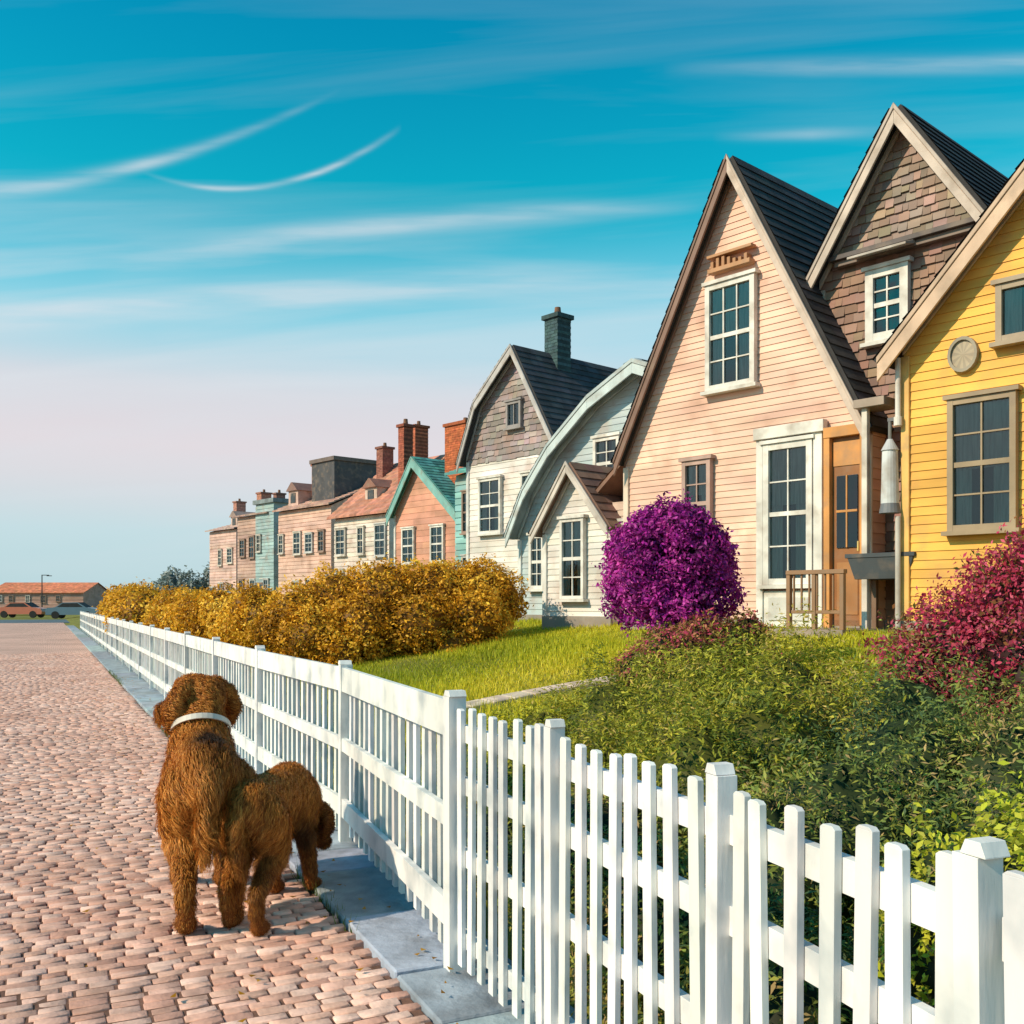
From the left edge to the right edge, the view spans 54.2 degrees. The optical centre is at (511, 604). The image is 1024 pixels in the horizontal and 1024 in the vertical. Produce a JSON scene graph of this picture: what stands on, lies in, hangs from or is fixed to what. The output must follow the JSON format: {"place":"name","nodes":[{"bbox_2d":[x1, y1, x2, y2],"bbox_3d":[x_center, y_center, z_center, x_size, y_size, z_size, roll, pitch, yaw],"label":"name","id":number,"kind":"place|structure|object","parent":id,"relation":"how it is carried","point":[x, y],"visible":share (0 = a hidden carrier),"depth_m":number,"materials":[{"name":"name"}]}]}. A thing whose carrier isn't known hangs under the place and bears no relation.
{"place":"outdoors","nodes":[
{"label":"outdoors","id":0,"kind":"place"},
{"bbox_2d":[0,619,69,622],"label":"road","id":1,"kind":"structure","parent":0,"point":[36,621],"depth_m":73.24,"materials":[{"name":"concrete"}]},
{"bbox_2d":[0,623,89,654],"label":"pavement","id":2,"kind":"structure","parent":0,"point":[30,638],"depth_m":34.94,"materials":[{"name":"pink stone"}]},
{"bbox_2d":[0,652,432,1023],"bbox_3d":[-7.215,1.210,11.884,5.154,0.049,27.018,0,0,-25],"label":"brick pavement","id":3,"kind":"structure","parent":0,"point":[26,864],"depth_m":3.96,"materials":[{"name":"pink stone"}]},
{"bbox_2d":[152,671,258,934],"bbox_3d":[-1.255,0.751,4.068,0.408,0.920,1.238,0,0,-20],"label":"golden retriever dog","id":4,"kind":"object","parent":3,"relation":"on","point":[205,769],"visible":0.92,"depth_m":3.68},
{"bbox_2d":[22,677,457,1023],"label":"fallen leaves","id":5,"kind":"object","parent":3,"relation":"on","point":[241,993],"visible":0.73,"depth_m":3.87,"materials":[{"name":"plant"}]},
{"bbox_2d":[215,760,335,936],"bbox_3d":[-0.935,0.925,4.023,0.327,0.569,1.017,0,0,7],"label":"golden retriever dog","id":6,"kind":"object","parent":3,"relation":"on","point":[270,814],"visible":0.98,"depth_m":3.69},
{"bbox_2d":[0,614,923,1023],"bbox_3d":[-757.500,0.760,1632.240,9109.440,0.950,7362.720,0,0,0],"label":"ground","id":7,"kind":"structure","parent":0,"point":[72,620],"depth_m":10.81,"materials":[{"name":"green plant"}]},
{"bbox_2d":[0,602,45,617],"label":"parked car","id":8,"kind":"object","parent":7,"relation":"on","point":[31,609],"visible":0.98,"depth_m":93.15,"materials":[{"name":"paint"}]},
{"bbox_2d":[41,575,51,607],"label":"street lamp","id":9,"kind":"object","parent":7,"relation":"on","point":[42,590],"visible":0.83,"depth_m":99.96,"materials":[{"name":"metal"}]},
{"bbox_2d":[0,582,106,607],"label":"orange roofed pavilion","id":10,"kind":"structure","parent":7,"relation":"on","point":[55,594],"depth_m":118.46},
{"bbox_2d":[0,595,60,602],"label":"windows","id":11,"kind":"structure","parent":10,"relation":"in","point":[10,597],"depth_m":117.89,"materials":[{"name":"paint"}]},
{"bbox_2d":[45,602,98,618],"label":"parked car","id":12,"kind":"object","parent":7,"relation":"on","point":[62,610],"visible":0.69,"depth_m":87.15,"materials":[{"name":"paint"}]},
{"bbox_2d":[94,578,168,632],"bbox_3d":[-11.871,0.143,31.091,2.169,2.050,15.198,0,0,-24],"label":"golden hedge","id":13,"kind":"object","parent":7,"relation":"on","point":[127,603],"visible":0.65,"depth_m":24.92,"materials":[{"name":"yellow plant"}]},
{"bbox_2d":[151,561,209,595],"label":"distant trees","id":14,"kind":"object","parent":7,"relation":"on","point":[171,579],"visible":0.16,"depth_m":94.61,"materials":[{"name":"green plant"}]},
{"bbox_2d":[136,577,280,648],"bbox_3d":[-6.131,0.292,20.133,1.397,1.700,5.907,0,0,-42],"label":"golden bush","id":15,"kind":"object","parent":7,"relation":"on","point":[221,614],"visible":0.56,"depth_m":19.35,"materials":[{"name":"yellow plant"}]},
{"bbox_2d":[210,529,237,592],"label":"walls","id":16,"kind":"structure","parent":7,"relation":"on","point":[223,540],"depth_m":68.39,"materials":[{"name":"wood"}]},
{"bbox_2d":[205,524,236,531],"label":"roof","id":17,"kind":"structure","parent":16,"relation":"on","point":[227,527],"depth_m":69.11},
{"bbox_2d":[232,499,246,528],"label":"chimney","id":18,"kind":"object","parent":17,"relation":"on","point":[239,505],"visible":0.4,"depth_m":69.41,"materials":[{"name":"brick"}]},
{"bbox_2d":[229,511,254,525],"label":"dormer","id":19,"kind":"object","parent":17,"relation":"on","point":[234,519],"visible":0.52,"depth_m":68.15,"materials":[{"name":"paint"}]},
{"bbox_2d":[209,547,232,592],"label":"windows","id":20,"kind":"structure","parent":16,"relation":"attached to","point":[229,555],"depth_m":67.83,"materials":[{"name":"paint"}]},
{"bbox_2d":[237,516,255,589],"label":"walls","id":21,"kind":"structure","parent":7,"relation":"on","point":[245,530],"depth_m":61.20,"materials":[{"name":"wood"}]},
{"bbox_2d":[232,511,268,517],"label":"roof","id":22,"kind":"structure","parent":21,"relation":"on","point":[251,514],"depth_m":60.44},
{"bbox_2d":[238,535,264,592],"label":"windows","id":23,"kind":"structure","parent":21,"relation":"attached to","point":[251,547],"depth_m":60.68,"materials":[{"name":"paint"}]},
{"bbox_2d":[255,489,271,499],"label":"chimney","id":24,"kind":"object","parent":21,"relation":"on","point":[263,495],"visible":0.27,"depth_m":62.05,"materials":[{"name":"brick"}]},
{"bbox_2d":[272,490,285,497],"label":"side chimney","id":25,"kind":"object","parent":21,"relation":"on","point":[278,494],"visible":0.27,"depth_m":60.63,"materials":[{"name":"brick"}]},
{"bbox_2d":[108,670,392,932],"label":"weeds","id":26,"kind":"object","parent":7,"relation":"on","point":[118,680],"visible":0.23,"depth_m":4.12,"materials":[{"name":"green plant"}]},
{"bbox_2d":[255,502,288,595],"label":"walls","id":27,"kind":"structure","parent":7,"relation":"on","point":[266,525],"depth_m":58.86,"materials":[{"name":"teal wood"}]},
{"bbox_2d":[255,534,269,590],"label":"windows","id":28,"kind":"structure","parent":27,"relation":"attached to","point":[258,550],"depth_m":59.36,"materials":[{"name":"paint"}]},
{"bbox_2d":[253,498,288,504],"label":"roof","id":29,"kind":"structure","parent":27,"relation":"on","point":[269,500],"depth_m":58.65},
{"bbox_2d":[278,505,339,602],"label":"walls","id":30,"kind":"structure","parent":7,"relation":"on","point":[314,519],"depth_m":52.02,"materials":[{"name":"pink wood"}]},
{"bbox_2d":[277,529,327,591],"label":"windows","id":31,"kind":"structure","parent":30,"relation":"attached to","point":[308,542],"depth_m":51.73,"materials":[{"name":"paint"}]},
{"bbox_2d":[272,486,362,511],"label":"roof","id":32,"kind":"structure","parent":30,"relation":"on","point":[309,503],"depth_m":51.30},
{"bbox_2d":[286,482,311,507],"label":"dormer","id":33,"kind":"object","parent":32,"relation":"on","point":[299,493],"visible":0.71,"depth_m":53.38,"materials":[{"name":"paint"}]},
{"bbox_2d":[309,456,376,507],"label":"attic storey","id":34,"kind":"object","parent":30,"relation":"on","point":[334,476],"visible":0.61,"depth_m":51.69,"materials":[{"name":"paint"}]},
{"bbox_2d":[66,625,589,1023],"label":"stone edging","id":35,"kind":"object","parent":7,"relation":"on","point":[394,943],"visible":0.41,"depth_m":3.65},
{"bbox_2d":[334,514,393,574],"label":"walls","id":36,"kind":"structure","parent":7,"relation":"on","point":[351,558],"depth_m":42.76,"materials":[{"name":"white wood"}]},
{"bbox_2d":[334,522,386,575],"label":"windows","id":37,"kind":"structure","parent":36,"relation":"attached to","point":[380,539],"depth_m":42.65,"materials":[{"name":"paint"}]},
{"bbox_2d":[327,454,444,519],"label":"roof","id":38,"kind":"structure","parent":36,"relation":"on","point":[356,504],"depth_m":43.52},
{"bbox_2d":[362,478,391,499],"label":"dormer","id":39,"kind":"object","parent":38,"relation":"on","point":[374,488],"visible":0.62,"depth_m":43.38,"materials":[{"name":"paint"}]},
{"bbox_2d":[375,443,394,478],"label":"side chimney","id":40,"kind":"object","parent":38,"relation":"on","point":[384,459],"visible":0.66,"depth_m":45.43,"materials":[{"name":"brick"}]},
{"bbox_2d":[413,421,429,457],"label":"chimney","id":41,"kind":"object","parent":38,"relation":"on","point":[420,440],"visible":0.43,"depth_m":42.76,"materials":[{"name":"brick"}]},
{"bbox_2d":[241,552,533,664],"bbox_3d":[-1.855,0.138,15.339,4.418,1.968,2.870,0,0,0],"label":"golden bush","id":42,"kind":"object","parent":7,"relation":"on","point":[358,617],"visible":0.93,"depth_m":14.76,"materials":[{"name":"yellow plant"}]},
{"bbox_2d":[395,471,455,572],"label":"walls","id":43,"kind":"structure","parent":7,"relation":"on","point":[420,507],"depth_m":33.43,"materials":[{"name":"wood"}]},
{"bbox_2d":[396,419,414,484],"bbox_3d":[-3.719,-4.650,34.960,0.500,3.700,0.450,0,0,-42],"label":"side chimney","id":44,"kind":"object","parent":43,"relation":"on","point":[405,440],"visible":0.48,"depth_m":34.83,"materials":[{"name":"brick"}]},
{"bbox_2d":[385,456,455,565],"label":"trim","id":45,"kind":"structure","parent":43,"relation":"attached to","point":[431,486],"depth_m":33.38,"materials":[{"name":"paint"}]},
{"bbox_2d":[385,456,455,518],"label":"roof","id":46,"kind":"structure","parent":43,"relation":"on","point":[433,470],"depth_m":33.09,"materials":[{"name":"teal tile"}]},
{"bbox_2d":[443,417,467,483],"bbox_3d":[-1.554,-4.775,33.377,1.000,2.950,1.200,0,0,-42],"label":"chimney","id":47,"kind":"object","parent":46,"relation":"on","point":[454,431],"visible":0.26,"depth_m":33.17,"materials":[{"name":"brick"}]},
{"bbox_2d":[400,523,445,564],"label":"windows","id":48,"kind":"structure","parent":43,"relation":"attached to","point":[437,540],"depth_m":32.91,"materials":[{"name":"paint"}]},
{"bbox_2d":[455,474,465,567],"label":"walls","id":49,"kind":"structure","parent":7,"relation":"on","point":[460,540],"depth_m":30.86,"materials":[{"name":"wood"}]},
{"bbox_2d":[444,467,465,475],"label":"roof","id":50,"kind":"structure","parent":49,"relation":"on","point":[462,470],"depth_m":30.75,"materials":[{"name":"teal tile"}]},
{"bbox_2d":[459,490,465,566],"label":"windows","id":51,"kind":"structure","parent":49,"relation":"attached to","point":[463,515],"depth_m":30.55,"materials":[{"name":"paint"}]},
{"bbox_2d":[468,362,548,588],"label":"walls","id":52,"kind":"structure","parent":7,"relation":"on","point":[496,449],"depth_m":23.43,"materials":[{"name":"white wood"}]},
{"bbox_2d":[475,397,529,535],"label":"windows","id":53,"kind":"structure","parent":52,"relation":"attached to","point":[490,505],"depth_m":23.56,"materials":[{"name":"paint"}]},
{"bbox_2d":[456,344,551,564],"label":"trim","id":54,"kind":"structure","parent":52,"relation":"attached to","point":[499,365],"depth_m":23.57,"materials":[{"name":"paint"}]},
{"bbox_2d":[455,345,616,466],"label":"roof","id":55,"kind":"structure","parent":52,"relation":"on","point":[559,395],"depth_m":23.10,"materials":[{"name":"black tile"}]},
{"bbox_2d":[541,307,573,372],"bbox_3d":[1.083,-6.225,23.705,0.550,1.650,0.550,0,0,-42],"label":"chimney","id":56,"kind":"object","parent":55,"relation":"on","point":[557,337],"visible":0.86,"depth_m":23.54,"materials":[{"name":"brick"}]},
{"bbox_2d":[405,676,615,722],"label":"garden path","id":57,"kind":"structure","parent":7,"relation":"on","point":[517,694],"depth_m":9.35,"materials":[{"name":"beige concrete"}]},
{"bbox_2d":[80,611,1023,1023],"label":"white picket fence","id":58,"kind":"object","parent":7,"relation":"on","point":[400,817],"visible":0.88,"depth_m":2.35,"materials":[{"name":"paint"}]},
{"bbox_2d":[528,461,622,629],"bbox_3d":[1.843,-0.711,16.948,2.612,3.222,1.908,0,0,-42],"label":"white gabled annex","id":59,"kind":"object","parent":7,"relation":"on","point":[575,520],"visible":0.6,"depth_m":16.21,"materials":[{"name":"white wood"}]},
{"bbox_2d":[556,514,588,601],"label":"windows","id":60,"kind":"structure","parent":59,"relation":"in","point":[572,528],"depth_m":16.22,"materials":[{"name":"paint"}]},
{"bbox_2d":[519,375,641,614],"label":"walls","id":61,"kind":"structure","parent":7,"relation":"on","point":[609,415],"depth_m":17.81,"materials":[{"name":"white wood"}]},
{"bbox_2d":[525,431,621,591],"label":"windows","id":62,"kind":"structure","parent":61,"relation":"attached to","point":[604,446],"depth_m":18.45,"materials":[{"name":"paint"}]},
{"bbox_2d":[504,358,646,621],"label":"trim","id":63,"kind":"structure","parent":61,"relation":"attached to","point":[622,373],"depth_m":17.73,"materials":[{"name":"paint"}]},
{"bbox_2d":[503,358,647,539],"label":"roof","id":64,"kind":"structure","parent":61,"relation":"on","point":[520,517],"depth_m":18.54,"materials":[{"name":"grey wood"}]},
{"bbox_2d":[596,466,624,620],"bbox_3d":[2.283,-0.830,16.184,1.824,2.859,1.281,0,0,-42],"label":"brown roofed lean to","id":65,"kind":"object","parent":7,"relation":"on","point":[610,483],"visible":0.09,"depth_m":15.80,"materials":[{"name":"wood"}]},
{"bbox_2d":[591,489,750,637],"bbox_3d":[1.427,-0.079,8.991,1.292,1.957,1.369,0,0,35],"label":"purple flowering bush","id":66,"kind":"object","parent":7,"relation":"on","point":[674,561],"visible":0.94,"depth_m":8.65,"materials":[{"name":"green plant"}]},
{"bbox_2d":[466,594,920,865],"bbox_3d":[0.817,0.645,5.109,2.390,1.406,3.178,0,0,0],"label":"green shrub","id":67,"kind":"object","parent":7,"relation":"on","point":[681,717],"visible":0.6,"depth_m":4.57,"materials":[{"name":"green plant"}]},
{"bbox_2d":[609,603,783,692],"bbox_3d":[1.586,0.379,8.294,1.790,0.789,0.855,0,0,-31],"label":"pink flower shrub","id":68,"kind":"object","parent":7,"relation":"on","point":[695,631],"visible":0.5,"depth_m":8.12,"materials":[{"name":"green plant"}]},
{"bbox_2d":[466,784,930,1023],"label":"ground cover","id":69,"kind":"object","parent":7,"relation":"on","point":[775,984],"visible":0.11,"depth_m":2.74,"materials":[{"name":"green plant"}]},
{"bbox_2d":[610,154,894,637],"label":"pink clapboard cottage","id":70,"kind":"structure","parent":7,"relation":"on","point":[756,420],"depth_m":13.10,"materials":[{"name":"wood"}]},
{"bbox_2d":[678,268,814,588],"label":"windows","id":71,"kind":"structure","parent":70,"relation":"in","point":[731,301],"depth_m":13.13,"materials":[{"name":"paint"}]},
{"bbox_2d":[823,424,861,627],"bbox_3d":[4.063,-0.950,12.158,0.110,2.460,0.560,0,0,-42],"label":"door","id":72,"kind":"structure","parent":70,"relation":"in","point":[842,444],"depth_m":12.21,"materials":[{"name":"paint"}]},
{"bbox_2d":[678,602,1023,967],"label":"green shrub","id":73,"kind":"object","parent":7,"relation":"on","point":[926,749],"visible":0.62,"depth_m":3.38,"materials":[{"name":"green plant"}]},
{"bbox_2d":[845,551,915,628],"bbox_3d":[4.473,-0.150,11.732,0.700,0.900,0.850,0,0,-42],"label":"planter box","id":74,"kind":"object","parent":7,"relation":"on","point":[874,567],"visible":0.54,"depth_m":11.61,"materials":[{"name":"paint"}]},
{"bbox_2d":[821,132,970,619],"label":"walls","id":75,"kind":"structure","parent":7,"relation":"on","point":[910,193],"depth_m":12.14,"materials":[{"name":"brown wood"}]},
{"bbox_2d":[860,255,913,348],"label":"windows","id":76,"kind":"structure","parent":75,"relation":"attached to","point":[886,281],"depth_m":12.14,"materials":[{"name":"paint"}]},
{"bbox_2d":[806,102,983,628],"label":"trim","id":77,"kind":"structure","parent":75,"relation":"attached to","point":[949,179],"depth_m":12.05,"materials":[{"name":"paint"}]},
{"bbox_2d":[828,217,974,268],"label":"cornice","id":78,"kind":"structure","parent":75,"relation":"attached to","point":[912,241],"depth_m":11.86,"materials":[{"name":"paint"}]},
{"bbox_2d":[805,104,1007,286],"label":"roof","id":79,"kind":"structure","parent":75,"relation":"on","point":[982,181],"depth_m":12.07,"materials":[{"name":"black tile"}]},
{"bbox_2d":[857,504,1023,732],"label":"magenta flower shrub","id":80,"kind":"object","parent":7,"relation":"on","point":[977,622],"visible":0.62,"depth_m":5.38,"materials":[{"name":"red plant"}]},
{"bbox_2d":[878,760,1023,1007],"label":"yellow green shrub","id":81,"kind":"object","parent":7,"relation":"on","point":[922,964],"visible":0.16,"depth_m":2.07,"materials":[{"name":"green plant"}]},
{"bbox_2d":[903,200,1023,620],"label":"walls","id":82,"kind":"structure","parent":7,"relation":"on","point":[967,308],"depth_m":10.95,"materials":[{"name":"yellow wood"}]},
{"bbox_2d":[879,417,900,513],"bbox_3d":[4.295,-1.580,11.349,0.258,1.080,0.240,0,0,-42],"label":"wall lantern","id":83,"kind":"object","parent":82,"relation":"attached to","point":[890,504],"depth_m":11.27,"materials":[{"name":"paint"}]},
{"bbox_2d":[872,159,1023,369],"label":"roof","id":84,"kind":"structure","parent":82,"relation":"on","point":[900,355],"depth_m":10.77,"materials":[{"name":"wood"}]},
{"bbox_2d":[876,162,1023,630],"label":"trim","id":85,"kind":"structure","parent":82,"relation":"attached to","point":[999,212],"depth_m":10.93,"materials":[{"name":"paint"}]},
{"bbox_2d":[894,358,901,627],"bbox_3d":[4.350,-1.240,11.271,0.088,3.080,0.090,0,0,-42],"label":"downspout","id":86,"kind":"object","parent":85,"relation":"attached to","point":[898,419],"visible":0.86,"depth_m":11.25,"materials":[{"name":"paint"}]},
{"bbox_2d":[947,336,978,372],"bbox_3d":[4.862,-2.700,10.777,0.060,0.384,0.320,0,0,-42],"label":"round ornament","id":87,"kind":"object","parent":82,"relation":"attached to","point":[963,355],"visible":1,"depth_m":10.77,"materials":[{"name":"paint"}]},
{"bbox_2d":[941,273,1023,535],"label":"windows","id":88,"kind":"structure","parent":82,"relation":"attached to","point":[982,462],"depth_m":10.56,"materials":[{"name":"paint"}]},
{"bbox_2d":[0,0,1023,588],"label":"sky","id":89,"kind":"structure","parent":0,"point":[244,244],"materials":[{"name":"blue"}]}
]}

